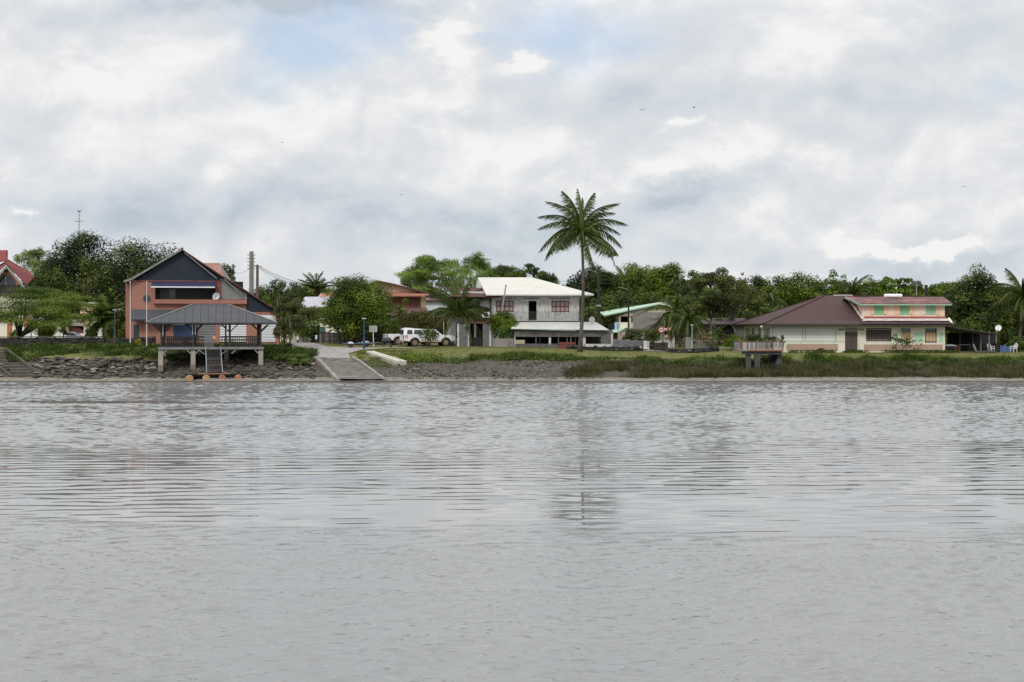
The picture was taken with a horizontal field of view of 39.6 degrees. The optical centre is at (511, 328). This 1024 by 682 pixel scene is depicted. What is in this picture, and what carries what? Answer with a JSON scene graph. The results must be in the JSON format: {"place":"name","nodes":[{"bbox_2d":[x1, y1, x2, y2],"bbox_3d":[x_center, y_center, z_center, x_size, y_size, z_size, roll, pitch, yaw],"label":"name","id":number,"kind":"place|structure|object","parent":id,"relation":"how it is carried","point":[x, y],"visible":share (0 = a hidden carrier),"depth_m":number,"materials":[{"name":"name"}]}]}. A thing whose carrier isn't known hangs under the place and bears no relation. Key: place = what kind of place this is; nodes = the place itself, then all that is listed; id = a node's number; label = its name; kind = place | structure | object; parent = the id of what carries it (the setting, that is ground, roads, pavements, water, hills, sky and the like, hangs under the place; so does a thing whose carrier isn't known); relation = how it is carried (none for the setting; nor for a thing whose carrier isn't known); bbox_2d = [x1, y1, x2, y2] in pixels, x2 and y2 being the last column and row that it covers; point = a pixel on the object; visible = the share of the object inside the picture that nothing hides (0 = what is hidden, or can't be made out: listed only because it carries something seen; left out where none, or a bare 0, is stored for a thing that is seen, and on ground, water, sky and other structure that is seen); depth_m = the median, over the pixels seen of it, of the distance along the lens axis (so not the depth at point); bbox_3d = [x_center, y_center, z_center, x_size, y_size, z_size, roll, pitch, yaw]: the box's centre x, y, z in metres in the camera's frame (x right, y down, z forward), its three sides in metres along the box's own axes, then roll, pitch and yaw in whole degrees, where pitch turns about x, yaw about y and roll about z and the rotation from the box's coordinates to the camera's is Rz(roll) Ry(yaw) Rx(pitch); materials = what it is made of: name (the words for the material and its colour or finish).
{"place":"outdoors","nodes":[
{"label":"outdoors","id":0,"kind":"place"},
{"bbox_2d":[291,342,349,357],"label":"road","id":1,"kind":"structure","parent":0,"point":[326,351],"depth_m":135.53,"materials":[{"name":"concrete"}]},
{"bbox_2d":[0,382,1023,546],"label":"river","id":2,"kind":"structure","parent":0,"point":[114,464],"depth_m":47.45,"materials":[{"name":"liquid"}]},
{"bbox_2d":[186,373,241,380],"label":"floating pontoon","id":3,"kind":"object","parent":2,"relation":"on","point":[189,377],"visible":0.78,"depth_m":121.19,"materials":[{"name":"orange plastic"}]},
{"bbox_2d":[199,346,226,372],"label":"gangway","id":4,"kind":"object","parent":3,"relation":"on","point":[213,356],"visible":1,"depth_m":123.37,"materials":[{"name":"metal"}]},
{"bbox_2d":[0,545,1023,681],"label":"river","id":5,"kind":"structure","parent":0,"point":[474,613],"depth_m":22.44,"materials":[{"name":"liquid"}]},
{"bbox_2d":[0,331,1023,381],"bbox_3d":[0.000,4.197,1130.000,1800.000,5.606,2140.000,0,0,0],"label":"ground","id":6,"kind":"structure","parent":0,"point":[508,369],"depth_m":123.87,"materials":[{"name":"soil"}]},
{"bbox_2d":[0,347,42,376],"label":"river stairs","id":7,"kind":"structure","parent":6,"relation":"on","point":[23,372],"depth_m":124.88,"materials":[{"name":"grey concrete"}]},
{"bbox_2d":[0,250,44,337],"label":"red roof hall","id":8,"kind":"structure","parent":6,"relation":"on","point":[8,278],"depth_m":163.00,"materials":[{"name":"orange brick"}]},
{"bbox_2d":[12,245,55,286],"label":"bamboo clump","id":9,"kind":"object","parent":6,"relation":"on","point":[35,258],"visible":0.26,"depth_m":214.73,"materials":[{"name":"green plant"}]},
{"bbox_2d":[21,265,78,295],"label":"dark tree","id":10,"kind":"object","parent":6,"relation":"on","point":[63,285],"visible":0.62,"depth_m":177.29,"materials":[{"name":"green plant"}]},
{"bbox_2d":[0,336,104,346],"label":"parapet wall","id":11,"kind":"structure","parent":6,"relation":"on","point":[18,340],"depth_m":133.75,"materials":[{"name":"black stone"}]},
{"bbox_2d":[0,286,118,337],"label":"flat topped tree","id":12,"kind":"object","parent":6,"relation":"on","point":[50,308],"visible":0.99,"depth_m":143.94,"materials":[{"name":"green plant"}]},
{"bbox_2d":[34,230,118,314],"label":"mango tree","id":13,"kind":"object","parent":6,"relation":"on","point":[74,266],"visible":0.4,"depth_m":184.24,"materials":[{"name":"green plant"}]},
{"bbox_2d":[53,302,102,333],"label":"cream shop","id":14,"kind":"structure","parent":6,"relation":"on","point":[79,329],"depth_m":170.00,"materials":[{"name":"brown tile"}]},
{"bbox_2d":[78,293,125,342],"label":"fan palm","id":15,"kind":"object","parent":6,"relation":"on","point":[99,323],"visible":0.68,"depth_m":145.20,"materials":[{"name":"green plant"}]},
{"bbox_2d":[106,321,125,339],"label":"dark bush","id":16,"kind":"object","parent":6,"relation":"on","point":[120,331],"visible":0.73,"depth_m":141.51,"materials":[{"name":"green plant"}]},
{"bbox_2d":[71,235,182,314],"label":"mango tree","id":17,"kind":"object","parent":6,"relation":"on","point":[113,283],"visible":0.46,"depth_m":177.70,"materials":[{"name":"green plant"}]},
{"bbox_2d":[106,336,155,344],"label":"parapet wall","id":18,"kind":"structure","parent":6,"relation":"on","point":[150,340],"depth_m":135.17,"materials":[{"name":"grey concrete"}]},
{"bbox_2d":[3,340,320,362],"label":"bank weeds","id":19,"kind":"object","parent":6,"relation":"on","point":[65,350],"visible":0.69,"depth_m":130.21,"materials":[{"name":"green plant"}]},
{"bbox_2d":[31,356,315,378],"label":"riprap rubble","id":20,"kind":"object","parent":6,"relation":"on","point":[266,372],"visible":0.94,"depth_m":123.86,"materials":[{"name":"grey stone"}]},
{"bbox_2d":[124,248,278,343],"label":"orange house","id":21,"kind":"structure","parent":6,"relation":"on","point":[179,279],"depth_m":139.86,"materials":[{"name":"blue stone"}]},
{"bbox_2d":[145,304,277,372],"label":"river pavilion","id":22,"kind":"structure","parent":6,"relation":"on","point":[195,315],"depth_m":124.90,"materials":[{"name":"grey metal"}]},
{"bbox_2d":[247,251,254,294],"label":"utility pole","id":23,"kind":"object","parent":6,"relation":"on","point":[251,258],"visible":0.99,"depth_m":175.86,"materials":[{"name":"grey concrete"}]},
{"bbox_2d":[272,311,292,345],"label":"slender tree","id":24,"kind":"object","parent":6,"relation":"on","point":[282,325],"visible":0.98,"depth_m":134.75,"materials":[{"name":"green plant"}]},
{"bbox_2d":[266,278,300,339],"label":"thin tree","id":25,"kind":"object","parent":6,"relation":"on","point":[294,285],"visible":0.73,"depth_m":157.70,"materials":[{"name":"green plant"}]},
{"bbox_2d":[271,353,307,360],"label":"bank bush","id":26,"kind":"object","parent":6,"relation":"on","point":[280,357],"visible":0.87,"depth_m":126.23,"materials":[{"name":"green plant"}]},
{"bbox_2d":[270,296,323,343],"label":"slender tree","id":27,"kind":"object","parent":6,"relation":"on","point":[297,309],"visible":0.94,"depth_m":138.55,"materials":[{"name":"green plant"}]},
{"bbox_2d":[291,306,325,342],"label":"garden tree","id":28,"kind":"object","parent":6,"relation":"on","point":[307,332],"visible":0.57,"depth_m":157.46,"materials":[{"name":"green plant"}]},
{"bbox_2d":[286,283,334,301],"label":"tree","id":29,"kind":"object","parent":6,"relation":"on","point":[302,294],"visible":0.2,"depth_m":208.49,"materials":[{"name":"green plant"}]},
{"bbox_2d":[297,271,332,296],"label":"palm tree","id":30,"kind":"object","parent":6,"relation":"on","point":[313,288],"visible":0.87,"depth_m":204.56,"materials":[{"name":"green plant"}]},
{"bbox_2d":[302,297,341,332],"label":"grey roof house","id":31,"kind":"structure","parent":6,"relation":"on","point":[316,302],"depth_m":193.73,"materials":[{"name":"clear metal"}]},
{"bbox_2d":[322,331,368,343],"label":"plank fence","id":32,"kind":"object","parent":6,"relation":"on","point":[332,338],"visible":0.45,"depth_m":151.32,"materials":[{"name":"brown wood"}]},
{"bbox_2d":[314,356,386,380],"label":"slipway","id":33,"kind":"structure","parent":6,"relation":"on","point":[352,367],"depth_m":123.97,"materials":[{"name":"concrete"}]},
{"bbox_2d":[313,272,398,344],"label":"round tree","id":34,"kind":"object","parent":6,"relation":"on","point":[356,301],"visible":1,"depth_m":146.75,"materials":[{"name":"green plant"}]},
{"bbox_2d":[327,346,412,353],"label":"gravel path","id":35,"kind":"structure","parent":6,"relation":"on","point":[342,350],"depth_m":137.80,"materials":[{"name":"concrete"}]},
{"bbox_2d":[356,349,414,368],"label":"slipway grass","id":36,"kind":"structure","parent":6,"relation":"on","point":[374,358],"depth_m":130.15,"materials":[{"name":"green plant"}]},
{"bbox_2d":[364,351,406,366],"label":"concrete beams","id":37,"kind":"structure","parent":6,"relation":"on","point":[396,361],"depth_m":128.40,"materials":[{"name":"white concrete"}]},
{"bbox_2d":[371,280,432,342],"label":"brown chalet","id":38,"kind":"object","parent":6,"relation":"on","point":[415,298],"visible":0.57,"depth_m":163.93,"materials":[{"name":"pink wood"}]},
{"bbox_2d":[393,309,446,344],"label":"rusty bush","id":39,"kind":"object","parent":6,"relation":"on","point":[418,323],"visible":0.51,"depth_m":147.07,"materials":[{"name":"green plant"}]},
{"bbox_2d":[397,352,442,362],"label":"mound plants","id":40,"kind":"object","parent":6,"relation":"on","point":[423,358],"visible":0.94,"depth_m":128.74,"materials":[{"name":"green plant"}]},
{"bbox_2d":[398,328,454,346],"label":"suv","id":41,"kind":"object","parent":6,"relation":"on","point":[410,337],"visible":0.88,"depth_m":142.26,"materials":[{"name":"white paint"}]},
{"bbox_2d":[416,327,438,346],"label":"shrub","id":42,"kind":"object","parent":6,"relation":"on","point":[427,333],"visible":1,"depth_m":140.05,"materials":[{"name":"green plant"}]},
{"bbox_2d":[394,254,475,293],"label":"bamboo clump","id":43,"kind":"object","parent":6,"relation":"on","point":[426,268],"visible":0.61,"depth_m":196.62,"materials":[{"name":"green plant"}]},
{"bbox_2d":[410,277,499,346],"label":"young coconut palm","id":44,"kind":"object","parent":6,"relation":"on","point":[456,308],"visible":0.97,"depth_m":143.26,"materials":[{"name":"green plant"}]},
{"bbox_2d":[320,357,602,378],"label":"shore rubble","id":45,"kind":"object","parent":6,"relation":"on","point":[456,371],"visible":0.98,"depth_m":123.77,"materials":[{"name":"grey stone"}]},
{"bbox_2d":[455,250,499,287],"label":"bamboo clump","id":46,"kind":"object","parent":6,"relation":"on","point":[477,262],"visible":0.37,"depth_m":204.38,"materials":[{"name":"green plant"}]},
{"bbox_2d":[487,310,518,338],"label":"green bush","id":47,"kind":"object","parent":6,"relation":"on","point":[497,321],"visible":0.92,"depth_m":141.93,"materials":[{"name":"green plant"}]},
{"bbox_2d":[493,331,515,346],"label":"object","id":48,"kind":"object","parent":6,"relation":"on","point":[507,342],"visible":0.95,"depth_m":141.00,"materials":[{"name":"white concrete"}]},
{"bbox_2d":[498,319,515,338],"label":"green bush","id":49,"kind":"object","parent":6,"relation":"on","point":[504,327],"visible":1,"depth_m":141.12,"materials":[{"name":"green plant"}]},
{"bbox_2d":[488,265,527,338],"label":"dark canopy tree","id":50,"kind":"object","parent":6,"relation":"on","point":[504,271],"visible":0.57,"depth_m":224.20,"materials":[{"name":"green plant"}]},
{"bbox_2d":[436,277,612,347],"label":"white house","id":51,"kind":"structure","parent":6,"relation":"on","point":[546,313],"depth_m":144.25,"materials":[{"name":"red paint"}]},
{"bbox_2d":[496,300,513,311],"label":"window","id":52,"kind":"structure","parent":51,"relation":"in","point":[508,304],"depth_m":144.55,"materials":[{"name":"white glass"}]},
{"bbox_2d":[551,301,568,311],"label":"window","id":53,"kind":"structure","parent":51,"relation":"in","point":[556,306],"depth_m":144.55,"materials":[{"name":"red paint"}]},
{"bbox_2d":[523,263,544,278],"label":"dark canopy tree","id":54,"kind":"object","parent":6,"relation":"on","point":[533,272],"visible":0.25,"depth_m":227.41,"materials":[{"name":"green plant"}]},
{"bbox_2d":[538,188,627,351],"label":"tall coconut palm","id":55,"kind":"object","parent":6,"relation":"on","point":[580,228],"visible":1,"depth_m":134.43,"materials":[{"name":"green plant"}]},
{"bbox_2d":[562,262,611,306],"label":"forest tree","id":56,"kind":"object","parent":6,"relation":"on","point":[576,284],"visible":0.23,"depth_m":189.11,"materials":[{"name":"green plant"}]},
{"bbox_2d":[584,267,600,343],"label":"utility pole","id":57,"kind":"object","parent":6,"relation":"on","point":[598,294],"visible":0.83,"depth_m":159.86,"materials":[{"name":"grey wood"}]},
{"bbox_2d":[579,291,619,328],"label":"forest tree","id":58,"kind":"object","parent":6,"relation":"on","point":[606,300],"visible":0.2,"depth_m":175.63,"materials":[{"name":"green plant"}]},
{"bbox_2d":[566,345,642,350],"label":"garden wall","id":59,"kind":"structure","parent":6,"relation":"on","point":[620,348],"depth_m":136.93,"materials":[{"name":"black stone"}]},
{"bbox_2d":[585,269,631,306],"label":"forest tree","id":60,"kind":"object","parent":6,"relation":"on","point":[608,279],"visible":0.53,"depth_m":185.32,"materials":[{"name":"green plant"}]},
{"bbox_2d":[613,339,648,349],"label":"corrugated fence","id":61,"kind":"object","parent":6,"relation":"on","point":[624,343],"visible":0.83,"depth_m":138.40,"materials":[{"name":"grey metal"}]},
{"bbox_2d":[611,260,654,303],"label":"forest tree","id":62,"kind":"object","parent":6,"relation":"on","point":[633,282],"visible":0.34,"depth_m":186.82,"materials":[{"name":"green plant"}]},
{"bbox_2d":[600,302,672,343],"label":"green roof house","id":63,"kind":"structure","parent":6,"relation":"on","point":[644,320],"depth_m":165.88,"materials":[{"name":"paint"}]},
{"bbox_2d":[622,328,664,342],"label":"ivy bush","id":64,"kind":"object","parent":6,"relation":"on","point":[652,335],"visible":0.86,"depth_m":146.54,"materials":[{"name":"green plant"}]},
{"bbox_2d":[614,289,678,308],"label":"forest tree","id":65,"kind":"object","parent":6,"relation":"on","point":[623,299],"visible":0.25,"depth_m":177.80,"materials":[{"name":"green plant"}]},
{"bbox_2d":[637,261,686,304],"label":"forest tree","id":66,"kind":"object","parent":6,"relation":"on","point":[661,280],"visible":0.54,"depth_m":183.07,"materials":[{"name":"green plant"}]},
{"bbox_2d":[634,288,707,346],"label":"young coconut palm","id":67,"kind":"object","parent":6,"relation":"on","point":[678,305],"visible":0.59,"depth_m":149.93,"materials":[{"name":"green plant"}]},
{"bbox_2d":[579,304,786,343],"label":"understorey","id":68,"kind":"object","parent":6,"relation":"on","point":[592,312],"visible":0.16,"depth_m":171.30,"materials":[{"name":"green plant"}]},
{"bbox_2d":[652,292,714,347],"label":"young coconut palm","id":69,"kind":"object","parent":6,"relation":"on","point":[687,319],"visible":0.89,"depth_m":145.82,"materials":[{"name":"green plant"}]},
{"bbox_2d":[654,346,719,352],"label":"garden wall","id":70,"kind":"structure","parent":6,"relation":"on","point":[700,350],"depth_m":134.93,"materials":[{"name":"grey concrete"}]},
{"bbox_2d":[667,270,710,310],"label":"almond tree","id":71,"kind":"object","parent":6,"relation":"on","point":[682,281],"visible":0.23,"depth_m":155.82,"materials":[{"name":"green plant"}]},
{"bbox_2d":[367,345,1023,360],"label":"lawn grass","id":72,"kind":"structure","parent":6,"relation":"on","point":[453,346],"depth_m":135.32,"materials":[{"name":"green plant"}]},
{"bbox_2d":[675,267,746,345],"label":"almond tree","id":73,"kind":"object","parent":6,"relation":"on","point":[714,302],"visible":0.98,"depth_m":150.11,"materials":[{"name":"green plant"}]},
{"bbox_2d":[696,318,744,345],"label":"arcade house","id":74,"kind":"structure","parent":6,"relation":"on","point":[730,328],"depth_m":158.00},
{"bbox_2d":[431,353,1019,364],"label":"bank bushes","id":75,"kind":"object","parent":6,"relation":"on","point":[456,360],"visible":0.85,"depth_m":127.90,"materials":[{"name":"green plant"}]},
{"bbox_2d":[713,275,753,320],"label":"almond tree","id":76,"kind":"object","parent":6,"relation":"on","point":[731,315],"visible":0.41,"depth_m":159.80,"materials":[{"name":"green plant"}]},
{"bbox_2d":[720,333,746,349],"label":"cycad bush","id":77,"kind":"object","parent":6,"relation":"on","point":[729,340],"visible":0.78,"depth_m":137.32,"materials":[{"name":"green plant"}]},
{"bbox_2d":[465,350,1023,364],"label":"grass edge","id":78,"kind":"object","parent":6,"relation":"on","point":[907,356],"depth_m":128.37,"materials":[{"name":"green plant"}]},
{"bbox_2d":[734,284,768,317],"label":"garden tree","id":79,"kind":"object","parent":6,"relation":"on","point":[756,301],"visible":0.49,"depth_m":171.04,"materials":[{"name":"green plant"}]},
{"bbox_2d":[732,273,770,307],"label":"forest tree","id":80,"kind":"object","parent":6,"relation":"on","point":[756,280],"visible":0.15,"depth_m":199.14,"materials":[{"name":"green plant"}]},
{"bbox_2d":[734,340,783,368],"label":"viewing platform","id":81,"kind":"structure","parent":6,"relation":"on","point":[756,349],"depth_m":125.15,"materials":[{"name":"concrete"}]},
{"bbox_2d":[745,333,777,347],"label":"dark bush","id":82,"kind":"object","parent":6,"relation":"on","point":[752,338],"visible":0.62,"depth_m":136.78,"materials":[{"name":"green plant"}]},
{"bbox_2d":[757,288,788,309],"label":"drooping palm","id":83,"kind":"object","parent":6,"relation":"on","point":[771,301],"visible":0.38,"depth_m":179.71,"materials":[{"name":"green plant"}]},
{"bbox_2d":[751,273,804,307],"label":"forest tree","id":84,"kind":"object","parent":6,"relation":"on","point":[773,287],"visible":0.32,"depth_m":198.88,"materials":[{"name":"green plant"}]},
{"bbox_2d":[561,358,1023,378],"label":"sedge","id":85,"kind":"object","parent":6,"relation":"on","point":[872,368],"visible":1,"depth_m":124.11,"materials":[{"name":"green plant"}]},
{"bbox_2d":[775,270,827,305],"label":"forest tree","id":86,"kind":"object","parent":6,"relation":"on","point":[800,290],"visible":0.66,"depth_m":198.97,"materials":[{"name":"green plant"}]},
{"bbox_2d":[800,276,840,299],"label":"forest tree","id":87,"kind":"object","parent":6,"relation":"on","point":[826,285],"visible":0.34,"depth_m":199.22,"materials":[{"name":"green plant"}]},
{"bbox_2d":[733,294,954,352],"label":"maroon roof house","id":88,"kind":"structure","parent":6,"relation":"on","point":[871,323],"depth_m":139.28,"materials":[{"name":"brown paint"}]},
{"bbox_2d":[866,328,891,341],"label":"barred window","id":89,"kind":"structure","parent":88,"relation":"in","point":[872,334],"depth_m":139.31,"materials":[{"name":"paint"}]},
{"bbox_2d":[826,274,877,294],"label":"feathery palm","id":90,"kind":"object","parent":6,"relation":"on","point":[845,290],"visible":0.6,"depth_m":189.44,"materials":[{"name":"green plant"}]},
{"bbox_2d":[788,349,959,352],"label":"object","id":91,"kind":"object","parent":6,"relation":"on","point":[889,351],"visible":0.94,"depth_m":137.89,"materials":[{"name":"green plant"}]},
{"bbox_2d":[874,276,899,294],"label":"cecropia tree","id":92,"kind":"object","parent":6,"relation":"on","point":[880,288],"visible":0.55,"depth_m":184.48,"materials":[{"name":"green plant"}]},
{"bbox_2d":[889,277,915,294],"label":"cecropia tree","id":93,"kind":"object","parent":6,"relation":"on","point":[904,289],"visible":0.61,"depth_m":184.89,"materials":[{"name":"green plant"}]},
{"bbox_2d":[891,334,925,352],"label":"sapling","id":94,"kind":"object","parent":6,"relation":"on","point":[907,341],"visible":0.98,"depth_m":137.30,"materials":[{"name":"green plant"}]},
{"bbox_2d":[907,280,946,317],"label":"forest tree","id":95,"kind":"object","parent":6,"relation":"on","point":[920,291],"visible":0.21,"depth_m":189.33,"materials":[{"name":"green plant"}]},
{"bbox_2d":[928,281,971,296],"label":"forest tree","id":96,"kind":"object","parent":6,"relation":"on","point":[940,288],"visible":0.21,"depth_m":189.09,"materials":[{"name":"green plant"}]},
{"bbox_2d":[945,326,1000,352],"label":"lean to shelter","id":97,"kind":"object","parent":6,"relation":"on","point":[980,339],"visible":0.64,"depth_m":145.70,"materials":[{"name":"wood"}]},
{"bbox_2d":[942,262,1023,332],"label":"dark tree","id":98,"kind":"object","parent":6,"relation":"on","point":[963,306],"visible":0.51,"depth_m":151.96,"materials":[{"name":"green plant"}]},
{"bbox_2d":[945,317,1023,349],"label":"understorey","id":99,"kind":"object","parent":6,"relation":"on","point":[971,325],"visible":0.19,"depth_m":149.69,"materials":[{"name":"green plant"}]},
{"bbox_2d":[980,307,1023,346],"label":"dark tree","id":100,"kind":"object","parent":6,"relation":"on","point":[1012,319],"visible":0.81,"depth_m":148.32,"materials":[{"name":"green plant"}]},
{"bbox_2d":[983,268,1023,338],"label":"coconut palm","id":101,"kind":"object","parent":6,"relation":"on","point":[1012,298],"visible":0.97,"depth_m":147.99,"materials":[{"name":"green plant"}]},
{"bbox_2d":[1007,335,1023,351],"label":"green shrub","id":102,"kind":"object","parent":6,"relation":"on","point":[1019,342],"visible":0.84,"depth_m":142.74,"materials":[{"name":"green plant"}]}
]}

